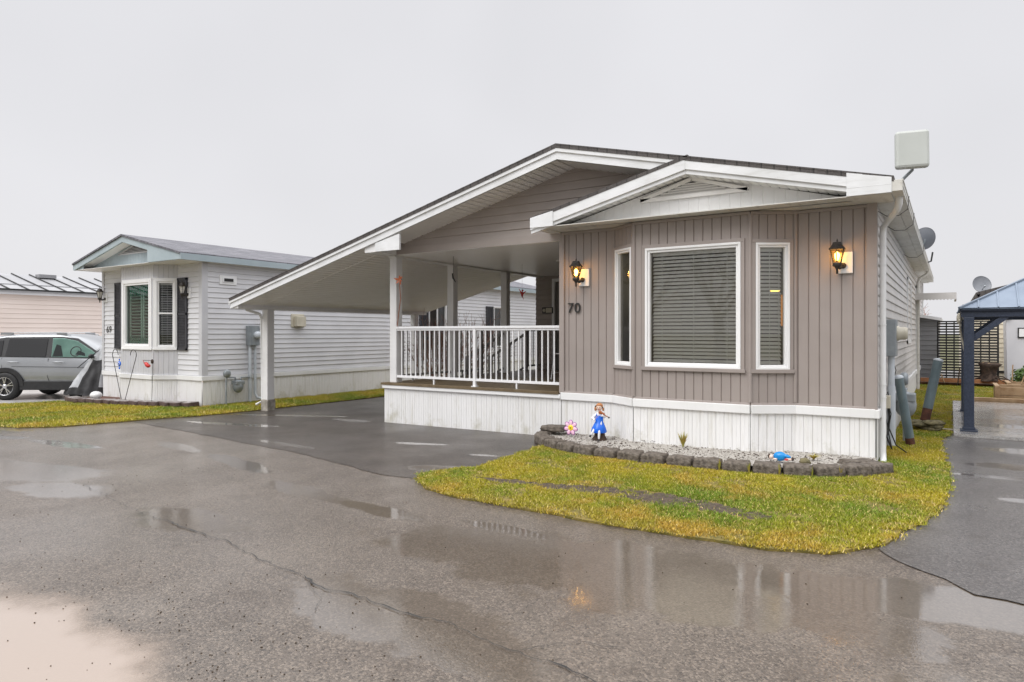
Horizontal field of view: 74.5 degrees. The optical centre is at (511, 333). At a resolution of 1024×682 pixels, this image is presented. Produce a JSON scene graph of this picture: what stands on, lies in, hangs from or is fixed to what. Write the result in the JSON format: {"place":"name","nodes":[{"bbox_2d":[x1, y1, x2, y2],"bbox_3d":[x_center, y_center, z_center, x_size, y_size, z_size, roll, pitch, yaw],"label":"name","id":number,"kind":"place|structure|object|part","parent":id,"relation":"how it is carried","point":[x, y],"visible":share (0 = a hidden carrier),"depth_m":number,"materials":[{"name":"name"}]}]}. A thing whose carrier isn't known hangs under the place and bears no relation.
{"place":"outdoors","nodes":[
{"label":"outdoors","id":0,"kind":"place"},
{"bbox_2d":[0,374,317,404],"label":"neighbour driveway","id":1,"kind":"structure","parent":0,"point":[31,395],"depth_m":18.09,"materials":[{"name":"grey asphalt"}]},
{"bbox_2d":[0,332,102,399],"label":"parked car","id":2,"kind":"object","parent":1,"relation":"on","point":[47,362],"visible":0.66,"depth_m":17.16,"materials":[{"name":"silver metal"}]},
{"bbox_3d":[-13.294,0.380,17.203,0.580,0.400,0.122,0,0,-1],"label":"rear quarter window","id":3,"kind":"part","parent":2,"relation":"part of","materials":[{"name":"black glass"}]},
{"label":"rear door window","id":4,"kind":"part","parent":2,"relation":"part of","materials":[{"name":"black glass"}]},
{"bbox_2d":[63,345,102,396],"bbox_3d":[-10.786,0.925,17.447,1.612,1.500,1.013,0,0,1],"label":"covered scooter","id":5,"kind":"object","parent":1,"relation":"on","point":[88,380],"visible":0.39,"depth_m":17.04,"materials":[{"name":"grey fabric"}]},
{"bbox_2d":[0,388,383,427],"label":"lawn","id":6,"kind":"structure","parent":0,"point":[71,425],"depth_m":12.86,"materials":[{"name":"plant"}]},
{"bbox_2d":[66,397,80,401],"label":"edging stone","id":7,"kind":"object","parent":6,"relation":"on","point":[68,399],"visible":0.45,"depth_m":16.15,"materials":[{"name":"stone"}]},
{"bbox_2d":[70,397,87,402],"bbox_3d":[-10.311,1.593,16.062,0.306,0.118,0.264,-3,-2,33],"label":"edging stone","id":8,"kind":"object","parent":6,"relation":"on","point":[74,400],"visible":0.57,"depth_m":15.95,"materials":[{"name":"stone"}]},
{"bbox_2d":[78,398,85,402],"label":"edging stone","id":9,"kind":"object","parent":6,"relation":"on","point":[80,400],"visible":0.45,"depth_m":15.82,"materials":[{"name":"stone"}]},
{"bbox_2d":[85,398,101,402],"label":"edging stone","id":10,"kind":"object","parent":6,"relation":"on","point":[89,400],"visible":0.56,"depth_m":15.71,"materials":[{"name":"stone"}]},
{"bbox_2d":[93,398,107,403],"bbox_3d":[-9.508,1.582,15.646,0.306,0.118,0.264,-3,-2,32],"label":"edging stone","id":11,"kind":"object","parent":6,"relation":"on","point":[96,401],"visible":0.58,"depth_m":15.52,"materials":[{"name":"grey stone"}]},
{"bbox_2d":[88,396,119,398],"bbox_3d":[-8.734,1.558,15.639,4.100,0.051,0.590,0,0,33],"label":"mulch bed","id":12,"kind":"object","parent":6,"relation":"on","point":[104,397],"visible":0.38,"depth_m":16.54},
{"bbox_2d":[90,391,101,397],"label":"white stone","id":13,"kind":"object","parent":12,"relation":"on","point":[96,394],"visible":0.95,"depth_m":15.86,"materials":[{"name":"white stone"}]},
{"bbox_2d":[112,349,121,398],"bbox_3d":[-9.140,1.009,15.611,0.463,1.286,0.016,0,0,33],"label":"shepherd hook","id":14,"kind":"object","parent":12,"relation":"on","point":[115,371],"visible":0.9,"depth_m":15.63,"materials":[{"name":"black metal"}]},
{"bbox_2d":[125,349,136,398],"bbox_3d":[-8.679,1.008,15.311,0.563,1.286,0.016,0,0,33],"label":"shepherd hook","id":15,"kind":"object","parent":12,"relation":"on","point":[132,370],"visible":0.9,"depth_m":15.28,"materials":[{"name":"black metal"}]},
{"bbox_2d":[102,399,114,404],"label":"edging stone","id":16,"kind":"object","parent":6,"relation":"on","point":[106,401],"visible":0.53,"depth_m":15.43,"materials":[{"name":"grey stone"}]},
{"bbox_2d":[110,399,126,404],"bbox_3d":[-8.958,1.574,15.382,0.301,0.118,0.264,3,4,29],"label":"edging stone","id":17,"kind":"object","parent":6,"relation":"on","point":[115,402],"visible":0.6,"depth_m":15.29,"materials":[{"name":"grey stone"}]},
{"bbox_2d":[119,399,133,404],"bbox_3d":[-8.683,1.571,15.263,0.306,0.118,0.264,-2,1,26],"label":"edging stone","id":18,"kind":"object","parent":6,"relation":"on","point":[124,402],"visible":0.53,"depth_m":15.17,"materials":[{"name":"grey stone"}]},
{"bbox_2d":[128,400,144,405],"bbox_3d":[-8.405,1.566,15.133,0.306,0.117,0.263,3,1,27],"label":"edging stone","id":19,"kind":"object","parent":6,"relation":"on","point":[132,402],"visible":0.6,"depth_m":15.04,"materials":[{"name":"grey stone"}]},
{"bbox_2d":[137,400,150,405],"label":"edging stone","id":20,"kind":"object","parent":6,"relation":"on","point":[143,403],"visible":0.58,"depth_m":14.90,"materials":[{"name":"grey stone"}]},
{"bbox_2d":[148,401,158,405],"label":"edging stone","id":21,"kind":"object","parent":6,"relation":"on","point":[153,403],"visible":0.59,"depth_m":14.78,"materials":[{"name":"grey stone"}]},
{"bbox_2d":[143,359,153,382],"bbox_3d":[-8.063,1.085,14.922,0.448,1.030,0.080,0,0,33],"label":"garden stake bird","id":22,"kind":"object","parent":21,"relation":"on","point":[146,364],"visible":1,"depth_m":14.86},
{"bbox_2d":[159,401,173,406],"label":"edging stone","id":23,"kind":"object","parent":6,"relation":"on","point":[164,403],"visible":0.58,"depth_m":14.68,"materials":[{"name":"grey stone"}]},
{"bbox_2d":[169,401,186,406],"bbox_3d":[-7.279,1.552,14.707,0.302,0.118,0.264,-2,1,32],"label":"edging stone","id":24,"kind":"object","parent":6,"relation":"on","point":[177,403],"visible":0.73,"depth_m":14.59,"materials":[{"name":"grey stone"}]},
{"bbox_2d":[181,401,198,406],"bbox_3d":[-6.998,1.549,14.643,0.306,0.118,0.264,-2,1,35],"label":"edging stone","id":25,"kind":"object","parent":6,"relation":"on","point":[190,403],"visible":0.81,"depth_m":14.55,"materials":[{"name":"grey stone"}]},
{"bbox_2d":[223,370,249,404],"bbox_3d":[-6.215,1.215,15.275,0.220,0.809,0.724,0,0,33],"label":"gas meter","id":26,"kind":"object","parent":6,"relation":"on","point":[238,386],"visible":0.99,"depth_m":15.17,"materials":[{"name":"grey metal"}]},
{"bbox_2d":[132,397,633,477],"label":"driveway","id":27,"kind":"structure","parent":0,"point":[361,434],"depth_m":10.12,"materials":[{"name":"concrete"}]},
{"bbox_2d":[404,311,515,376],"bbox_3d":[-1.593,0.435,16.809,3.022,2.348,2.787,0,0,-17],"label":"bare shrub","id":28,"kind":"object","parent":27,"relation":"on","point":[446,347],"visible":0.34,"depth_m":16.68,"materials":[{"name":"brown plant"}]},
{"bbox_2d":[534,431,548,442],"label":"edging block","id":29,"kind":"structure","parent":27,"relation":"on","point":[540,433],"depth_m":9.49,"materials":[{"name":"grey stone"}]},
{"bbox_2d":[535,435,553,444],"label":"edging block","id":30,"kind":"structure","parent":27,"relation":"on","point":[540,439],"depth_m":9.17,"materials":[{"name":"grey stone"}]},
{"bbox_2d":[0,365,1023,681],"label":"road","id":31,"kind":"structure","parent":0,"point":[498,593],"depth_m":3.96,"materials":[{"name":"grey asphalt"}]},
{"bbox_2d":[0,273,365,350],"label":"mobile home","id":32,"kind":"object","parent":31,"relation":"on","point":[40,303],"visible":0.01,"depth_m":25.50,"materials":[{"name":"pink"}]},
{"bbox_2d":[72,234,535,406],"bbox_3d":[-4.439,-0.230,22.149,4.660,4.060,16.310,0,0,33],"label":"mobile home","id":33,"kind":"object","parent":31,"relation":"on","point":[172,314],"visible":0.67,"depth_m":15.88,"materials":[{"name":"grey plastic"}]},
{"bbox_2d":[122,280,149,347],"bbox_3d":[-8.606,-0.435,15.570,1.170,1.530,0.175,0,0,33],"label":"window","id":34,"kind":"structure","parent":33,"relation":"in","point":[125,285],"depth_m":15.70,"materials":[{"name":"white glass"}]},
{"bbox_2d":[155,280,175,347],"bbox_3d":[-7.809,-0.435,15.240,0.430,1.530,0.170,0,0,-8],"label":"window","id":35,"kind":"structure","parent":33,"relation":"in","point":[157,282],"depth_m":15.19,"materials":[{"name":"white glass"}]},
{"bbox_2d":[246,326,260,401],"bbox_3d":[-5.930,0.710,15.695,0.300,1.780,0.403,0,0,33],"label":"electric meter","id":36,"kind":"object","parent":33,"relation":"attached to","point":[253,337],"visible":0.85,"depth_m":15.60,"materials":[{"name":"grey metal"}]},
{"bbox_2d":[428,306,446,348],"bbox_3d":[-2.387,-0.225,21.489,0.100,1.450,0.880,0,0,33],"label":"window","id":37,"kind":"structure","parent":33,"relation":"in","point":[445,307],"depth_m":21.80,"materials":[{"name":"white glass"}]},
{"bbox_2d":[493,307,500,346],"bbox_3d":[-0.524,-0.225,24.351,0.100,1.450,0.550,0,0,33],"label":"window","id":38,"kind":"structure","parent":33,"relation":"in","point":[493,307],"depth_m":24.11,"materials":[{"name":"white plastic"}]},
{"bbox_2d":[1,469,1010,680],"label":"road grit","id":39,"kind":"object","parent":31,"relation":"on","point":[260,623],"visible":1,"depth_m":3.58,"materials":[{"name":"gravel"}]},
{"bbox_2d":[229,143,956,460],"bbox_3d":[3.598,-0.440,16.529,12.236,4.380,15.366,0,0,33],"label":"mobile home","id":40,"kind":"object","parent":31,"relation":"on","point":[703,302],"visible":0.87,"depth_m":9.08,"materials":[{"name":"beige plastic"}]},
{"bbox_2d":[394,276,402,325],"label":"hanging lights","id":41,"kind":"object","parent":40,"relation":"hanging from","point":[399,280],"visible":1,"depth_m":11.66,"materials":[{"name":"orange plastic"}]},
{"bbox_2d":[452,256,455,281],"bbox_3d":[-1.024,-1.128,11.881,0.086,0.464,0.032,0,0,33],"label":"hanging hook","id":42,"kind":"object","parent":40,"relation":"hanging from","point":[453,270],"visible":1,"depth_m":11.89,"materials":[{"name":"black metal"}]},
{"bbox_2d":[542,307,552,313],"bbox_3d":[0.843,-0.545,15.983,0.300,0.150,0.026,0,0,33],"label":"wall plaque","id":43,"kind":"object","parent":40,"relation":"attached to","point":[546,310],"depth_m":15.98,"materials":[{"name":"black metal"}]},
{"bbox_2d":[556,282,558,369],"bbox_3d":[1.435,-0.180,15.709,0.930,2.080,0.040,0,0,33],"label":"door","id":44,"kind":"structure","parent":40,"relation":"in","point":[557,283],"depth_m":15.92,"materials":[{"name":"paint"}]},
{"bbox_2d":[615,247,630,365],"bbox_3d":[1.558,-0.360,9.253,0.100,1.600,0.410,0,0,-22],"label":"window","id":45,"kind":"structure","parent":40,"relation":"in","point":[618,253],"depth_m":9.39,"materials":[{"name":"white plastic"}]},
{"bbox_2d":[645,242,740,368],"bbox_3d":[2.319,-0.340,8.638,1.235,1.560,0.170,0,0,33],"label":"window","id":46,"kind":"structure","parent":40,"relation":"in","point":[733,246],"depth_m":8.67,"materials":[{"name":"white glass"}]},
{"bbox_2d":[756,243,789,369],"bbox_3d":[3.164,-0.330,8.246,0.410,1.540,0.170,0,0,1],"label":"window","id":47,"kind":"structure","parent":40,"relation":"in","point":[769,350],"depth_m":8.28,"materials":[{"name":"white glass"}]},
{"bbox_2d":[886,319,907,452],"bbox_3d":[4.921,0.615,8.621,0.266,1.830,1.232,0,0,33],"label":"electric meter","id":48,"kind":"object","parent":40,"relation":"attached to","point":[895,333],"visible":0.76,"depth_m":8.79,"materials":[{"name":"grey metal"}]},
{"bbox_2d":[894,129,929,179],"bbox_3d":[4.443,-1.942,7.501,0.330,0.608,0.187,0,0,20],"label":"antenna","id":49,"kind":"object","parent":40,"relation":"on","point":[911,150],"visible":0.87,"depth_m":7.43,"materials":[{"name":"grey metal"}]},
{"bbox_2d":[919,227,935,249],"bbox_3d":[7.965,-1.762,13.021,0.378,0.546,0.310,0,0,33],"label":"satellite dish","id":50,"kind":"object","parent":40,"relation":"on","point":[928,235],"visible":0.48,"depth_m":12.94,"materials":[{"name":"grey metal"}]},
{"bbox_2d":[920,315,942,377],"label":"shed","id":51,"kind":"structure","parent":31,"relation":"on","point":[928,339],"depth_m":18.38,"materials":[{"name":"grey"}]},
{"bbox_2d":[920,378,1020,385],"bbox_3d":[13.013,1.280,16.020,5.660,0.240,0.350,0,0,33],"label":"retaining edge","id":52,"kind":"object","parent":31,"relation":"on","point":[952,380],"visible":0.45,"depth_m":17.20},
{"bbox_2d":[959,285,1005,379],"bbox_3d":[19.686,-1.025,21.730,8.700,4.950,10.100,0,0,33],"label":"mobile home","id":53,"kind":"object","parent":31,"relation":"on","point":[1001,341],"visible":0.03,"depth_m":19.61,"materials":[{"name":"beige"}]},
{"bbox_2d":[972,276,991,291],"bbox_3d":[15.439,-1.567,22.135,0.382,0.653,0.451,0,0,-38],"label":"satellite dish","id":54,"kind":"object","parent":53,"relation":"attached to","point":[981,283],"visible":0.87,"depth_m":22.18,"materials":[{"name":"grey metal"}]},
{"bbox_2d":[1003,320,1023,379],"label":"shed","id":55,"kind":"object","parent":31,"relation":"on","point":[1013,335],"visible":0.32,"depth_m":18.00,"materials":[{"name":"white metal"}]},
{"bbox_2d":[0,0,1023,333],"label":"sky","id":56,"kind":"structure","parent":0,"point":[294,127],"materials":[{"name":"white"}]},
{"bbox_2d":[414,384,993,554],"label":"lawn","id":57,"kind":"structure","parent":0,"point":[718,539],"depth_m":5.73,"materials":[{"name":"plant"}]},
{"bbox_2d":[544,438,565,448],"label":"edging block","id":58,"kind":"structure","parent":57,"relation":"on","point":[551,443],"depth_m":8.86,"materials":[{"name":"grey stone"}]},
{"bbox_2d":[556,441,580,452],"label":"edging block","id":59,"kind":"structure","parent":57,"relation":"on","point":[566,446],"depth_m":8.57,"materials":[{"name":"grey stone"}]},
{"bbox_2d":[573,444,598,454],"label":"edging block","id":60,"kind":"structure","parent":57,"relation":"on","point":[587,449],"depth_m":8.33,"materials":[{"name":"grey stone"}]},
{"bbox_2d":[593,446,619,457],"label":"edging block","id":61,"kind":"structure","parent":57,"relation":"on","point":[607,451],"depth_m":8.13,"materials":[{"name":"grey stone"}]},
{"bbox_2d":[477,477,772,519],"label":"bare soil rut","id":62,"kind":"structure","parent":57,"relation":"on","point":[672,497],"depth_m":6.12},
{"bbox_2d":[616,448,643,461],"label":"edging block","id":63,"kind":"structure","parent":57,"relation":"on","point":[628,454],"depth_m":7.94,"materials":[{"name":"grey stone"}]},
{"bbox_2d":[640,451,667,463],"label":"edging block","id":64,"kind":"structure","parent":57,"relation":"on","point":[654,457],"depth_m":7.75,"materials":[{"name":"grey stone"}]},
{"bbox_2d":[666,454,694,466],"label":"edging block","id":65,"kind":"structure","parent":57,"relation":"on","point":[680,460],"depth_m":7.57,"materials":[{"name":"grey stone"}]},
{"bbox_2d":[692,456,722,469],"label":"edging block","id":66,"kind":"structure","parent":57,"relation":"on","point":[708,462],"depth_m":7.41,"materials":[{"name":"grey stone"}]},
{"bbox_2d":[722,459,751,471],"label":"edging block","id":67,"kind":"structure","parent":57,"relation":"on","point":[737,465],"depth_m":7.25,"materials":[{"name":"grey stone"}]},
{"bbox_2d":[752,460,781,474],"bbox_3d":[2.717,1.446,7.180,0.303,0.143,0.212,1,1,22],"label":"edging block","id":68,"kind":"object","parent":57,"relation":"on","point":[764,467],"depth_m":7.11,"materials":[{"name":"grey stone"}]},
{"bbox_2d":[782,462,813,476],"bbox_3d":[3.001,1.442,7.090,0.300,0.140,0.206,0,1,14],"label":"edging block","id":69,"kind":"object","parent":57,"relation":"on","point":[792,468],"depth_m":7.01,"materials":[{"name":"grey stone"}]},
{"bbox_2d":[812,463,845,476],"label":"edging block","id":70,"kind":"structure","parent":57,"relation":"on","point":[826,469],"depth_m":6.94,"materials":[{"name":"grey stone"}]},
{"bbox_2d":[840,462,872,476],"bbox_3d":[3.591,1.438,7.063,0.299,0.143,0.206,-2,-1,-14],"label":"edging block","id":71,"kind":"object","parent":57,"relation":"on","point":[858,468],"depth_m":6.98,"materials":[{"name":"grey stone"}]},
{"bbox_2d":[862,461,893,474],"bbox_3d":[3.862,1.439,7.153,0.294,0.138,0.213,0,-1,-19],"label":"edging block","id":72,"kind":"object","parent":57,"relation":"on","point":[879,467],"depth_m":7.07,"materials":[{"name":"grey stone"}]},
{"bbox_2d":[895,375,915,444],"bbox_3d":[5.222,1.053,8.956,0.290,1.006,0.121,0,0,2],"label":"bollard","id":73,"kind":"object","parent":57,"relation":"on","point":[904,410],"visible":0.81,"depth_m":8.91,"materials":[{"name":"metal"}]},
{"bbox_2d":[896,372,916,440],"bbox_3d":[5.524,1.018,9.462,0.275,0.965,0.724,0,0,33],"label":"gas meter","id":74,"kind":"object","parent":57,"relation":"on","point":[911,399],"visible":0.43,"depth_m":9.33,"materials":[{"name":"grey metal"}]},
{"bbox_2d":[911,419,945,430],"bbox_3d":[6.355,1.403,10.365,0.547,0.186,0.451,0,0,33],"label":"rock","id":75,"kind":"object","parent":57,"relation":"on","point":[933,425],"visible":0.9,"depth_m":10.20,"materials":[{"name":"grey stone"}]},
{"bbox_2d":[920,358,942,420],"bbox_3d":[6.582,0.979,10.596,0.398,1.180,0.144,0,0,-5],"label":"bollard","id":76,"kind":"object","parent":57,"relation":"on","point":[932,386],"visible":0.86,"depth_m":10.55,"materials":[{"name":"metal"}]},
{"bbox_2d":[974,397,1023,403],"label":"timber edge","id":77,"kind":"object","parent":57,"relation":"on","point":[997,400],"depth_m":13.49,"materials":[{"name":"beige wood"}]},
{"bbox_2d":[992,383,1023,398],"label":"planter box","id":78,"kind":"object","parent":57,"relation":"on","point":[1008,391],"visible":0.74,"depth_m":13.66,"materials":[{"name":"wood"}]},
{"bbox_2d":[1004,380,1023,384],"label":"planter box","id":79,"kind":"object","parent":57,"relation":"on","point":[1012,383],"visible":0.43,"depth_m":15.14,"materials":[{"name":"wood"}]},
{"bbox_2d":[1010,366,1023,381],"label":"shrub","id":80,"kind":"object","parent":57,"relation":"on","point":[1019,374],"visible":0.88,"depth_m":15.64,"materials":[{"name":"green plant"}]},
{"bbox_2d":[550,432,876,467],"bbox_3d":[2.105,1.443,8.306,4.270,0.036,1.220,0,0,33],"label":"pebble bed","id":81,"kind":"object","parent":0,"point":[732,456],"visible":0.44,"depth_m":8.18,"materials":[{"name":"grey gravel"}]},
{"bbox_2d":[564,420,577,436],"bbox_3d":[0.823,1.338,9.425,0.217,0.260,0.045,0,0,33],"label":"flower ornament","id":82,"kind":"object","parent":81,"relation":"on","point":[570,427],"visible":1,"depth_m":9.41,"materials":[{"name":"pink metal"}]},
{"bbox_2d":[589,403,609,441],"bbox_3d":[1.196,1.206,9.145,0.295,0.518,0.285,0,0,21],"label":"statue","id":83,"kind":"object","parent":81,"relation":"on","point":[598,429],"visible":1,"depth_m":9.11,"materials":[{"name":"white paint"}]},
{"bbox_2d":[678,431,686,446],"bbox_3d":[2.122,1.305,8.371,0.151,0.210,0.247,0,0,7],"label":"leafy tuft","id":84,"kind":"object","parent":81,"relation":"on","point":[683,441],"visible":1,"depth_m":8.33,"materials":[{"name":"plant"}]},
{"bbox_2d":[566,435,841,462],"bbox_3d":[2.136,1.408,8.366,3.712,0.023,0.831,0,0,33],"label":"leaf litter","id":85,"kind":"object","parent":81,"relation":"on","point":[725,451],"visible":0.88,"depth_m":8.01,"materials":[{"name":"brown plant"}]},
{"bbox_2d":[768,452,793,460],"bbox_3d":[2.970,1.359,7.443,0.279,0.102,0.102,0,0,33],"label":"fallen ornament","id":86,"kind":"object","parent":81,"relation":"on","point":[780,456],"visible":1,"depth_m":7.41,"materials":[{"name":"blue plastic"}]},
{"bbox_2d":[799,458,810,464],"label":"rock","id":87,"kind":"object","parent":81,"relation":"on","point":[804,460],"visible":0.64,"depth_m":7.26,"materials":[{"name":"beige stone"}]},
{"bbox_2d":[809,453,820,459],"bbox_3d":[3.378,1.372,7.532,0.172,0.076,0.195,0,0,33],"label":"leafy tuft","id":88,"kind":"object","parent":81,"relation":"on","point":[814,456],"visible":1,"depth_m":7.52,"materials":[{"name":"plant"}]},
{"bbox_2d":[837,458,877,463],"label":"gravel","id":89,"kind":"structure","parent":81,"relation":"on","point":[850,460],"depth_m":7.29,"materials":[{"name":"grey gravel"}]},
{"bbox_2d":[523,335,958,369],"bbox_3d":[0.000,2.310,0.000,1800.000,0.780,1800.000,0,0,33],"label":"ground","id":90,"kind":"structure","parent":0,"point":[940,352],"depth_m":67.46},
{"bbox_2d":[879,436,1023,603],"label":"path","id":91,"kind":"structure","parent":0,"point":[970,538],"depth_m":5.13,"materials":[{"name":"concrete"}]},
{"bbox_2d":[953,401,1023,440],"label":"patio slab","id":92,"kind":"structure","parent":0,"point":[996,420],"depth_m":11.08,"materials":[{"name":"concrete"}]},
{"bbox_2d":[956,278,1023,431],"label":"gazebo","id":93,"kind":"object","parent":92,"relation":"on","point":[997,307],"visible":0.96,"depth_m":9.95,"materials":[{"name":"blue metal"}]},
{"bbox_3d":[0.521,1.474,9.827,0.206,0.143,0.299,-2,-1,21],"label":"edging block","id":94,"kind":"object","parent":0,"visible":0},
{"bbox_2d":[540,424,565,431],"bbox_3d":[0.624,1.371,9.759,0.362,0.086,0.264,0,0,33],"label":"edging block","id":95,"kind":"object","parent":94,"relation":"on","point":[553,427],"depth_m":9.66,"materials":[{"name":"grey stone"}]},
{"label":"planting bed","id":96,"kind":"structure","parent":0,"visible":0},
{"bbox_2d":[937,321,998,378],"bbox_3d":[11.764,0.527,17.411,1.330,1.705,0.050,0,0,33],"label":"privacy screen","id":97,"kind":"object","parent":96,"relation":"on","point":[954,348],"visible":0.51,"depth_m":17.52,"materials":[{"name":"black wood"}]},
{"bbox_2d":[974,361,1011,381],"bbox_3d":[11.992,0.988,16.964,1.100,0.568,0.537,0,0,33],"label":"tree stump","id":98,"kind":"object","parent":96,"relation":"on","point":[988,372],"visible":0.8,"depth_m":16.82,"materials":[{"name":"brown wood"}]}
]}

